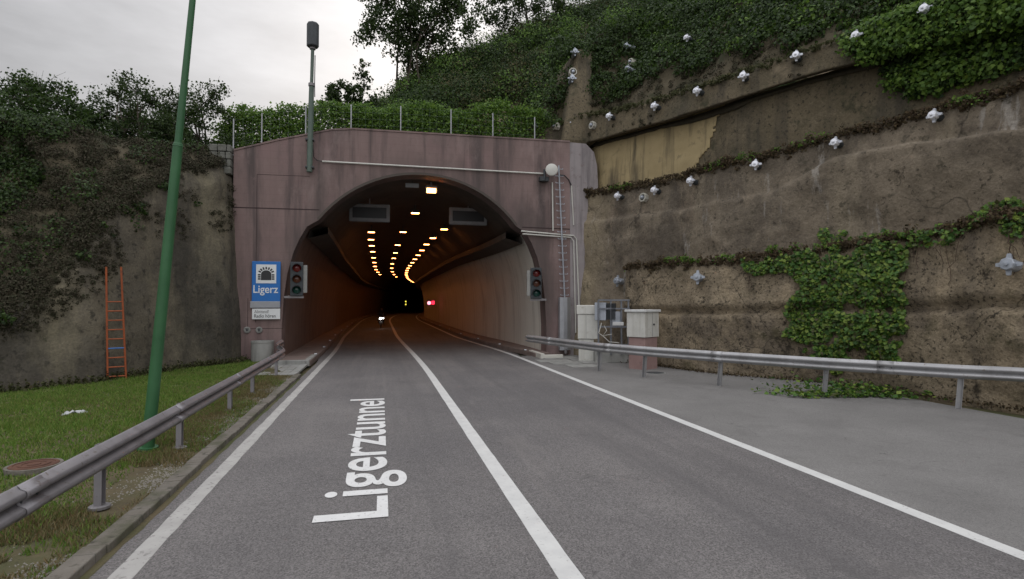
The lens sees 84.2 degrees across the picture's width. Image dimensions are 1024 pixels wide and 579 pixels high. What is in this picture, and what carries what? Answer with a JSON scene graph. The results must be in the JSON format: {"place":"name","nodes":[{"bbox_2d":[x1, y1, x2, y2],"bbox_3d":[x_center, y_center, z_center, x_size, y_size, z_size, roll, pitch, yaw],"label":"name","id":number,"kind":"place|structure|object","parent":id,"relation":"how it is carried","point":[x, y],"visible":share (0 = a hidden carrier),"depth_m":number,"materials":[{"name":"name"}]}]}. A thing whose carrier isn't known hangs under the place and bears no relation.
{"place":"outdoors","nodes":[
{"label":"outdoors","id":0,"kind":"place"},
{"bbox_2d":[0,122,205,310],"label":"embankment","id":1,"kind":"structure","parent":0,"point":[66,162],"depth_m":18.50,"materials":[{"name":"green plant"}]},
{"bbox_2d":[0,67,103,128],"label":"broadleaf tree","id":2,"kind":"object","parent":1,"relation":"on","point":[31,90],"visible":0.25,"depth_m":22.42,"materials":[{"name":"green plant"}]},
{"bbox_2d":[0,106,166,226],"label":"hill scrub","id":3,"kind":"object","parent":1,"relation":"on","point":[18,117],"visible":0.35,"depth_m":18.91,"materials":[{"name":"green plant"}]},
{"bbox_2d":[53,93,125,137],"bbox_3d":[-18.080,-5.991,24.040,5.371,4.859,2.860,-1,-2,41],"label":"broadleaf tree","id":4,"kind":"object","parent":1,"relation":"on","point":[95,121],"visible":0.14,"depth_m":23.75,"materials":[{"name":"green plant"}]},
{"bbox_2d":[0,110,226,314],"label":"dry scrub","id":5,"kind":"object","parent":1,"relation":"on","point":[208,158],"visible":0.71,"depth_m":18.30,"materials":[{"name":"brown plant"}]},
{"bbox_2d":[74,68,175,141],"bbox_3d":[-16.030,-6.668,24.292,6.429,5.573,3.446,-1,-1,24],"label":"broadleaf tree","id":6,"kind":"object","parent":1,"relation":"on","point":[125,124],"visible":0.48,"depth_m":23.85,"materials":[{"name":"green plant"}]},
{"bbox_2d":[134,100,196,151],"bbox_3d":[-14.433,-6.069,23.935,2.584,4.350,4.959,1,-2,-27],"label":"broadleaf tree","id":7,"kind":"object","parent":1,"relation":"on","point":[188,135],"visible":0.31,"depth_m":22.90,"materials":[{"name":"green plant"}]},
{"bbox_2d":[140,76,251,169],"bbox_3d":[-14.020,-6.606,24.986,5.306,5.474,4.126,0,-1,-13],"label":"broadleaf tree","id":8,"kind":"object","parent":1,"relation":"on","point":[193,110],"visible":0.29,"depth_m":24.70,"materials":[{"name":"green plant"}]},
{"bbox_2d":[0,367,292,578],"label":"verge","id":9,"kind":"structure","parent":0,"point":[127,499],"depth_m":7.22,"materials":[{"name":"green plant"}]},
{"bbox_2d":[3,458,63,476],"bbox_3d":[-6.752,2.525,8.004,0.656,0.132,0.656,0,-1,-13],"label":"manhole","id":10,"kind":"object","parent":9,"relation":"on","point":[35,466],"visible":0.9,"depth_m":7.87,"materials":[{"name":"metal"}]},
{"bbox_2d":[105,267,126,378],"bbox_3d":[-11.999,1.017,17.167,0.598,3.425,0.152,1,-2,-29],"label":"ladder","id":11,"kind":"object","parent":9,"relation":"on","point":[107,329],"visible":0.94,"depth_m":17.15,"materials":[{"name":"orange metal"}]},
{"bbox_2d":[0,354,249,392],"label":"weeds","id":12,"kind":"object","parent":9,"relation":"on","point":[135,372],"visible":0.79,"depth_m":17.34,"materials":[{"name":"green plant"}]},
{"bbox_2d":[0,359,273,556],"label":"grass","id":13,"kind":"structure","parent":9,"relation":"on","point":[169,381],"depth_m":11.95,"materials":[{"name":"green plant"}]},
{"bbox_2d":[0,340,284,530],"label":"guardrail","id":14,"kind":"object","parent":9,"relation":"on","point":[21,501],"visible":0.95,"depth_m":6.54,"materials":[{"name":"grey metal"}]},
{"bbox_2d":[137,0,195,451],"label":"lamp post","id":15,"kind":"object","parent":9,"relation":"on","point":[155,370],"visible":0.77,"depth_m":9.09,"materials":[{"name":"green metal"}]},
{"bbox_2d":[251,340,273,361],"bbox_3d":[-10.042,2.527,22.797,0.864,0.930,0.864,0,-1,-13],"label":"concrete ring","id":16,"kind":"object","parent":9,"relation":"on","point":[261,350],"visible":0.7,"depth_m":22.44,"materials":[{"name":"grey concrete"}]},
{"bbox_2d":[257,364,307,374],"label":"paving slabs","id":17,"kind":"structure","parent":9,"relation":"on","point":[296,369],"depth_m":20.01,"materials":[{"name":"grey concrete"}]},
{"bbox_2d":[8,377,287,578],"bbox_3d":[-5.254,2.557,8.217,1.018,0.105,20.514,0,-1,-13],"label":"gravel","id":18,"kind":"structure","parent":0,"point":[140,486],"depth_m":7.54,"materials":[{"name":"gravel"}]},
{"bbox_2d":[0,0,589,145],"label":"sky","id":19,"kind":"structure","parent":0,"point":[258,48],"materials":[{"name":"white"}]},
{"bbox_2d":[281,309,423,365],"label":"walkway","id":20,"kind":"structure","parent":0,"point":[311,347],"depth_m":31.30,"materials":[{"name":"concrete"}]},
{"bbox_2d":[419,313,549,356],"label":"walkway","id":21,"kind":"structure","parent":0,"point":[510,346],"depth_m":33.80,"materials":[{"name":"concrete"}]},
{"bbox_2d":[233,0,832,161],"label":"hill","id":22,"kind":"structure","parent":0,"point":[516,104],"depth_m":38.65,"materials":[{"name":"green plant"}]},
{"bbox_2d":[207,107,250,147],"bbox_3d":[-13.021,-6.812,25.876,2.573,2.853,2.067,1,-2,-40],"label":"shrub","id":23,"kind":"object","parent":22,"relation":"on","point":[227,126],"visible":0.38,"depth_m":25.74,"materials":[{"name":"green plant"}]},
{"bbox_2d":[217,102,259,147],"bbox_3d":[-12.127,-6.962,26.126,2.815,3.140,1.807,0,-1,-13],"label":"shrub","id":24,"kind":"object","parent":22,"relation":"on","point":[242,107],"visible":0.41,"depth_m":25.91,"materials":[{"name":"green plant"}]},
{"bbox_2d":[237,108,285,147],"bbox_3d":[-11.626,-6.858,25.984,2.686,2.700,1.607,0,-1,-13],"label":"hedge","id":25,"kind":"object","parent":22,"relation":"on","point":[258,129],"visible":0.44,"depth_m":25.83,"materials":[{"name":"green plant"}]},
{"bbox_2d":[246,105,289,142],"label":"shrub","id":26,"kind":"object","parent":22,"relation":"on","point":[273,126],"visible":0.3,"depth_m":26.09,"materials":[{"name":"green plant"}]},
{"bbox_2d":[265,101,306,138],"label":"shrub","id":27,"kind":"object","parent":22,"relation":"on","point":[284,113],"visible":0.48,"depth_m":26.11,"materials":[{"name":"green plant"}]},
{"bbox_2d":[280,102,320,135],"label":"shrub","id":28,"kind":"object","parent":22,"relation":"on","point":[298,123],"visible":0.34,"depth_m":26.15,"materials":[{"name":"green plant"}]},
{"bbox_2d":[290,98,339,132],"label":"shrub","id":29,"kind":"object","parent":22,"relation":"on","point":[318,106],"visible":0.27,"depth_m":26.32,"materials":[{"name":"green plant"}]},
{"bbox_2d":[304,98,354,131],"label":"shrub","id":30,"kind":"object","parent":22,"relation":"on","point":[333,111],"visible":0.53,"depth_m":26.26,"materials":[{"name":"green plant"}]},
{"bbox_2d":[325,104,364,127],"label":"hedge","id":31,"kind":"object","parent":22,"relation":"on","point":[347,124],"visible":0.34,"depth_m":26.51,"materials":[{"name":"green plant"}]},
{"bbox_2d":[318,79,384,119],"bbox_3d":[-9.663,-9.749,33.883,4.080,5.813,2.383,0,-1,-13],"label":"shrub","id":32,"kind":"object","parent":22,"relation":"on","point":[333,92],"visible":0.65,"depth_m":33.58,"materials":[{"name":"green plant"}]},
{"bbox_2d":[352,58,373,102],"bbox_3d":[-9.459,-11.838,35.948,1.376,5.954,1.079,0,-1,-13],"label":"sapling","id":33,"kind":"object","parent":22,"relation":"on","point":[364,74],"visible":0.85,"depth_m":35.99,"materials":[{"name":"green plant"}]},
{"bbox_2d":[352,105,396,129],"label":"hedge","id":34,"kind":"object","parent":22,"relation":"on","point":[375,112],"visible":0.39,"depth_m":26.48,"materials":[{"name":"green plant"}]},
{"bbox_2d":[368,104,407,130],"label":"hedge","id":35,"kind":"object","parent":22,"relation":"on","point":[394,110],"visible":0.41,"depth_m":26.64,"materials":[{"name":"green plant"}]},
{"bbox_2d":[382,101,424,131],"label":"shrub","id":36,"kind":"object","parent":22,"relation":"on","point":[409,107],"visible":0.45,"depth_m":26.88,"materials":[{"name":"green plant"}]},
{"bbox_2d":[384,99,440,132],"bbox_3d":[-4.555,-7.663,26.847,2.991,2.662,1.580,0,-1,-13],"label":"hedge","id":37,"kind":"object","parent":22,"relation":"on","point":[423,120],"visible":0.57,"depth_m":26.79,"materials":[{"name":"green plant"}]},
{"bbox_2d":[350,0,487,90],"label":"broadleaf tree","id":38,"kind":"object","parent":22,"relation":"on","point":[416,38],"visible":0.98,"depth_m":40.59,"materials":[{"name":"green plant"}]},
{"bbox_2d":[420,100,454,132],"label":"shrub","id":39,"kind":"object","parent":22,"relation":"on","point":[439,120],"visible":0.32,"depth_m":27.16,"materials":[{"name":"green plant"}]},
{"bbox_2d":[430,104,472,133],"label":"grapevine","id":40,"kind":"object","parent":22,"relation":"on","point":[447,128],"visible":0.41,"depth_m":27.28,"materials":[{"name":"green plant"}]},
{"bbox_2d":[447,107,485,134],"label":"grapevine","id":41,"kind":"object","parent":22,"relation":"on","point":[462,120],"visible":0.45,"depth_m":27.24,"materials":[{"name":"green plant"}]},
{"bbox_2d":[461,100,503,136],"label":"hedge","id":42,"kind":"object","parent":22,"relation":"on","point":[481,125],"visible":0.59,"depth_m":27.21,"materials":[{"name":"green plant"}]},
{"bbox_2d":[480,96,513,136],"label":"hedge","id":43,"kind":"object","parent":22,"relation":"on","point":[498,109],"visible":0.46,"depth_m":27.52,"materials":[{"name":"green plant"}]},
{"bbox_2d":[375,0,633,131],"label":"hill bushes","id":44,"kind":"object","parent":22,"relation":"on","point":[510,68],"visible":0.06,"depth_m":38.34,"materials":[{"name":"green plant"}]},
{"bbox_2d":[489,102,527,137],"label":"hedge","id":45,"kind":"object","parent":22,"relation":"on","point":[510,118],"visible":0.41,"depth_m":27.69,"materials":[{"name":"green plant"}]},
{"bbox_2d":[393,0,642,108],"bbox_3d":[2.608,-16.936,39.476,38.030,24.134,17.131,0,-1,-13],"label":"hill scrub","id":46,"kind":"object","parent":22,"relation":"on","point":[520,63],"visible":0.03,"depth_m":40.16,"materials":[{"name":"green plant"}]},
{"bbox_2d":[497,104,544,137],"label":"grapevine","id":47,"kind":"object","parent":22,"relation":"on","point":[523,112],"visible":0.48,"depth_m":27.69,"materials":[{"name":"green plant"}]},
{"bbox_2d":[470,0,579,34],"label":"broadleaf tree","id":48,"kind":"object","parent":22,"relation":"on","point":[557,5],"visible":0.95,"depth_m":43.58,"materials":[{"name":"green plant"}]},
{"bbox_2d":[521,107,557,138],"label":"grapevine","id":49,"kind":"object","parent":22,"relation":"on","point":[539,123],"visible":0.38,"depth_m":27.63,"materials":[{"name":"green plant"}]},
{"bbox_2d":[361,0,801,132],"bbox_3d":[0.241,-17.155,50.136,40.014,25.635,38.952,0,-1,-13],"label":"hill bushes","id":50,"kind":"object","parent":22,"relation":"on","point":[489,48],"visible":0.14,"depth_m":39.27,"materials":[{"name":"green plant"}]},
{"bbox_2d":[88,310,1023,578],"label":"road","id":51,"kind":"structure","parent":0,"point":[610,486],"depth_m":6.92,"materials":[{"name":"grey asphalt"}]},
{"bbox_2d":[44,374,300,578],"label":"kerb","id":52,"kind":"structure","parent":51,"relation":"on","point":[78,564],"depth_m":6.52,"materials":[{"name":"grey concrete"}]},
{"bbox_2d":[79,379,299,578],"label":"gutter","id":53,"kind":"object","parent":51,"relation":"on","point":[95,567],"visible":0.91,"depth_m":6.74,"materials":[{"name":"concrete"}]},
{"bbox_2d":[107,310,416,578],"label":"road line","id":54,"kind":"object","parent":51,"relation":"on","point":[134,563],"visible":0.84,"depth_m":6.91,"materials":[{"name":"paint"}]},
{"bbox_2d":[312,398,406,522],"bbox_3d":[-2.561,2.634,10.215,1.080,0.002,8.066,0,-1,-13],"label":"road lettering","id":55,"kind":"object","parent":51,"relation":"on","point":[382,504],"visible":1,"depth_m":7.85,"materials":[{"name":"paint"}]},
{"bbox_2d":[389,311,584,578],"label":"road line","id":56,"kind":"object","parent":51,"relation":"on","point":[562,565],"visible":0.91,"depth_m":6.94,"materials":[{"name":"paint"}]},
{"bbox_2d":[416,314,1023,559],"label":"road line","id":57,"kind":"object","parent":51,"relation":"on","point":[1007,549],"visible":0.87,"depth_m":7.58,"materials":[{"name":"paint"}]},
{"bbox_2d":[299,316,1023,418],"bbox_3d":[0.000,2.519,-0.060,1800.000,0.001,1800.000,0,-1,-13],"label":"ground","id":58,"kind":"structure","parent":0,"point":[304,371],"depth_m":13.53,"materials":[{"name":"soil"}]},
{"bbox_2d":[0,162,240,389],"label":"retaining wall","id":59,"kind":"structure","parent":58,"relation":"on","point":[203,321],"depth_m":19.06,"materials":[{"name":"grey concrete"}]},
{"bbox_2d":[0,165,224,325],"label":"ivy","id":60,"kind":"object","parent":59,"relation":"attached to","point":[4,316],"visible":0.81,"depth_m":18.38,"materials":[{"name":"green plant"}]},
{"bbox_2d":[0,167,236,341],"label":"dry creeper","id":61,"kind":"object","parent":59,"relation":"attached to","point":[66,273],"visible":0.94,"depth_m":16.91,"materials":[{"name":"brown plant"}]},
{"bbox_2d":[209,144,233,175],"bbox_3d":[-11.797,-5.255,23.006,0.800,1.180,0.542,0,-1,-13],"label":"stone masonry","id":62,"kind":"object","parent":59,"relation":"on","point":[226,151],"visible":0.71,"depth_m":22.81,"materials":[{"name":"grey stone"}]},
{"bbox_2d":[233,128,597,359],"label":"road tunnel","id":63,"kind":"structure","parent":58,"relation":"on","point":[288,207],"depth_m":26.27,"materials":[{"name":"pink concrete"}]},
{"bbox_2d":[252,309,279,318],"bbox_3d":[-10.065,1.000,23.198,1.078,0.434,0.038,0,-1,-13],"label":"info plate","id":64,"kind":"object","parent":63,"relation":"attached to","point":[265,313],"visible":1,"depth_m":23.18,"materials":[{"name":"grey metal"}]},
{"bbox_2d":[252,261,280,300],"bbox_3d":[-10.074,-0.215,23.221,1.100,1.879,0.056,0,-1,-13],"label":"tunnel sign","id":65,"kind":"object","parent":63,"relation":"attached to","point":[266,280],"visible":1,"depth_m":23.21,"materials":[{"name":"blue metal"}]},
{"bbox_2d":[284,262,306,297],"bbox_3d":[-9.012,-0.390,23.381,0.951,1.495,0.754,0,-1,11],"label":"traffic light","id":66,"kind":"object","parent":63,"relation":"attached to","point":[298,279],"visible":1,"depth_m":23.28,"materials":[{"name":"grey metal"}]},
{"bbox_2d":[305,21,318,172],"bbox_3d":[-8.339,-8.033,23.641,0.503,6.300,0.491,0,-1,-13],"label":"antenna mast","id":67,"kind":"object","parent":63,"relation":"attached to","point":[313,36],"visible":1,"depth_m":23.53,"materials":[{"name":"metal"}]},
{"bbox_2d":[349,198,389,222],"bbox_3d":[-6.967,-3.999,27.736,1.950,1.388,0.235,0,-1,-13],"label":"overhead sign","id":68,"kind":"object","parent":63,"relation":"hanging from","point":[369,212],"visible":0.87,"depth_m":27.63,"materials":[{"name":"black metal"}]},
{"bbox_2d":[233,105,534,154],"bbox_3d":[-5.290,-6.863,25.171,13.105,2.676,0.056,0,-1,-13],"label":"wire fence","id":69,"kind":"object","parent":63,"relation":"on","point":[351,118],"visible":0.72,"depth_m":24.83,"materials":[{"name":"metal"}]},
{"bbox_2d":[313,146,542,173],"bbox_3d":[-3.436,-5.667,24.877,10.088,0.691,0.183,0,-1,-13],"label":"conduit","id":70,"kind":"object","parent":63,"relation":"attached to","point":[425,166],"visible":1,"depth_m":24.81,"materials":[{"name":"grey metal"}]},
{"bbox_2d":[449,206,486,225],"bbox_3d":[-2.233,-3.970,28.830,1.950,1.395,0.235,0,-1,-13],"label":"overhead sign","id":71,"kind":"object","parent":63,"relation":"hanging from","point":[464,216],"visible":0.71,"depth_m":28.68,"materials":[{"name":"black metal"}]},
{"bbox_2d":[527,268,545,300],"bbox_3d":[1.204,-0.240,25.741,0.951,1.495,0.754,1,-2,-38],"label":"traffic light","id":72,"kind":"object","parent":63,"relation":"attached to","point":[534,284],"visible":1,"depth_m":25.60,"materials":[{"name":"grey metal"}]},
{"bbox_2d":[558,297,570,353],"bbox_3d":[2.429,1.637,25.933,0.520,2.559,0.340,0,-1,-13],"label":"ladder guard","id":73,"kind":"object","parent":63,"relation":"attached to","point":[564,315],"visible":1,"depth_m":25.81,"materials":[{"name":"metal"}]},
{"bbox_2d":[574,86,1023,355],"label":"retaining wall","id":74,"kind":"structure","parent":58,"relation":"on","point":[955,164],"depth_m":17.93,"materials":[{"name":"grey concrete"}]},
{"bbox_2d":[608,89,989,189],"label":"weeds","id":75,"kind":"object","parent":74,"relation":"on","point":[960,98],"visible":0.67,"depth_m":18.39,"materials":[{"name":"green plant"}]},
{"bbox_2d":[583,75,1023,198],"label":"dry creeper","id":76,"kind":"object","parent":74,"relation":"attached to","point":[912,114],"visible":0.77,"depth_m":17.92,"materials":[{"name":"brown plant"}]},
{"bbox_2d":[590,29,1023,190],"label":"retaining wall","id":77,"kind":"structure","parent":74,"relation":"on","point":[833,101],"depth_m":20.14,"materials":[{"name":"beige concrete"}]},
{"bbox_2d":[520,13,1019,145],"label":"retaining wall","id":78,"kind":"structure","parent":77,"relation":"on","point":[825,58],"depth_m":21.15,"materials":[{"name":"grey concrete"}]},
{"bbox_2d":[519,0,946,133],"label":"moss","id":79,"kind":"object","parent":78,"relation":"on","point":[710,82],"visible":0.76,"depth_m":21.60,"materials":[{"name":"green plant"}]},
{"bbox_2d":[624,215,1023,414],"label":"retaining wall","id":80,"kind":"structure","parent":58,"relation":"on","point":[971,312],"depth_m":15.00,"materials":[{"name":"grey concrete"}]},
{"bbox_2d":[624,210,991,271],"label":"weeds","id":81,"kind":"object","parent":80,"relation":"on","point":[901,234],"visible":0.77,"depth_m":17.46,"materials":[{"name":"green plant"}]},
{"bbox_2d":[622,205,1023,273],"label":"dry creeper","id":82,"kind":"object","parent":80,"relation":"attached to","point":[1006,210],"visible":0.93,"depth_m":16.62,"materials":[{"name":"brown plant"}]},
{"bbox_2d":[740,227,909,385],"bbox_3d":[9.320,0.468,17.275,1.524,4.831,5.264,1,-2,-37],"label":"creeper","id":83,"kind":"object","parent":80,"relation":"attached to","point":[875,343],"visible":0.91,"depth_m":16.31,"materials":[{"name":"green plant"}]},
{"bbox_2d":[880,196,1023,283],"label":"creeper","id":84,"kind":"object","parent":80,"relation":"attached to","point":[946,241],"visible":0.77,"depth_m":13.87,"materials":[{"name":"green plant"}]},
{"bbox_2d":[995,253,1022,275],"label":"rock anchor","id":85,"kind":"object","parent":80,"relation":"attached to","point":[1008,264],"visible":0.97,"depth_m":12.58,"materials":[{"name":"metal"}]},
{"bbox_2d":[541,0,906,125],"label":"hillside","id":86,"kind":"structure","parent":0,"point":[666,76],"depth_m":24.02,"materials":[{"name":"green plant"}]},
{"bbox_2d":[556,49,591,146],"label":"buttress","id":87,"kind":"structure","parent":86,"relation":"on","point":[576,101],"depth_m":27.57,"materials":[{"name":"grey concrete"}]},
{"bbox_2d":[538,32,618,126],"bbox_3d":[3.156,-10.265,28.480,4.247,5.233,2.550,0,-1,-13],"label":"ivy","id":88,"kind":"object","parent":87,"relation":"attached to","point":[560,49],"visible":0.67,"depth_m":28.07,"materials":[{"name":"green plant"}]},
{"bbox_2d":[599,0,704,27],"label":"hill bushes","id":89,"kind":"object","parent":86,"relation":"on","point":[614,15],"visible":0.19,"depth_m":29.04,"materials":[{"name":"green plant"}]},
{"bbox_2d":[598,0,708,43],"bbox_3d":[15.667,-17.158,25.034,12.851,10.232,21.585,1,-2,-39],"label":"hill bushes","id":90,"kind":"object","parent":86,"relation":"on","point":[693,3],"visible":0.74,"depth_m":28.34,"materials":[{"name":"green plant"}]},
{"bbox_2d":[529,0,917,124],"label":"hill scrub","id":91,"kind":"object","parent":86,"relation":"on","point":[646,56],"visible":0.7,"depth_m":24.80,"materials":[{"name":"green plant"}]},
{"bbox_2d":[617,0,1023,103],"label":"ivy","id":92,"kind":"object","parent":86,"relation":"on","point":[1005,11],"visible":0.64,"depth_m":15.90,"materials":[{"name":"green plant"}]},
{"bbox_2d":[651,0,1023,84],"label":"ivy","id":93,"kind":"object","parent":86,"relation":"on","point":[1016,68],"visible":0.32,"depth_m":16.52,"materials":[{"name":"green plant"}]},
{"bbox_2d":[520,355,1023,550],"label":"pavement","id":94,"kind":"structure","parent":0,"point":[963,467],"depth_m":10.26,"materials":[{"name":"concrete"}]},
{"bbox_2d":[536,356,608,367],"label":"paving slabs","id":95,"kind":"structure","parent":94,"relation":"on","point":[575,362],"depth_m":22.98,"materials":[{"name":"grey concrete"}]},
{"bbox_2d":[577,305,597,360],"bbox_3d":[3.157,1.806,23.611,0.900,2.310,0.620,0,-1,9],"label":"utility cabinet","id":96,"kind":"object","parent":94,"relation":"on","point":[587,327],"visible":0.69,"depth_m":23.36,"materials":[{"name":"grey metal"}]},
{"bbox_2d":[594,299,629,362],"bbox_3d":[4.090,1.673,22.928,1.500,2.544,0.688,0,-1,1],"label":"steel rack","id":97,"kind":"object","parent":94,"relation":"on","point":[616,322],"visible":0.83,"depth_m":22.74,"materials":[{"name":"metal"}]},
{"bbox_2d":[625,309,660,369],"bbox_3d":[4.810,1.841,20.812,1.040,2.207,0.900,1,-2,-44],"label":"utility cabinet","id":98,"kind":"object","parent":94,"relation":"on","point":[642,327],"visible":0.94,"depth_m":20.53,"materials":[{"name":"white metal"}]},
{"bbox_2d":[525,335,1023,408],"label":"guardrail","id":99,"kind":"object","parent":94,"relation":"on","point":[961,373],"visible":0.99,"depth_m":14.61,"materials":[{"name":"grey metal"}]},
{"bbox_2d":[620,361,1023,412],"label":"leaf litter","id":100,"kind":"object","parent":94,"relation":"on","point":[966,399],"visible":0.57,"depth_m":15.46,"materials":[{"name":"brown plant"}]},
{"bbox_2d":[751,371,951,401],"bbox_3d":[9.221,2.614,16.219,5.186,0.434,4.815,0,-1,10],"label":"ground ivy","id":101,"kind":"object","parent":94,"relation":"on","point":[850,392],"visible":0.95,"depth_m":14.80,"materials":[{"name":"green plant"}]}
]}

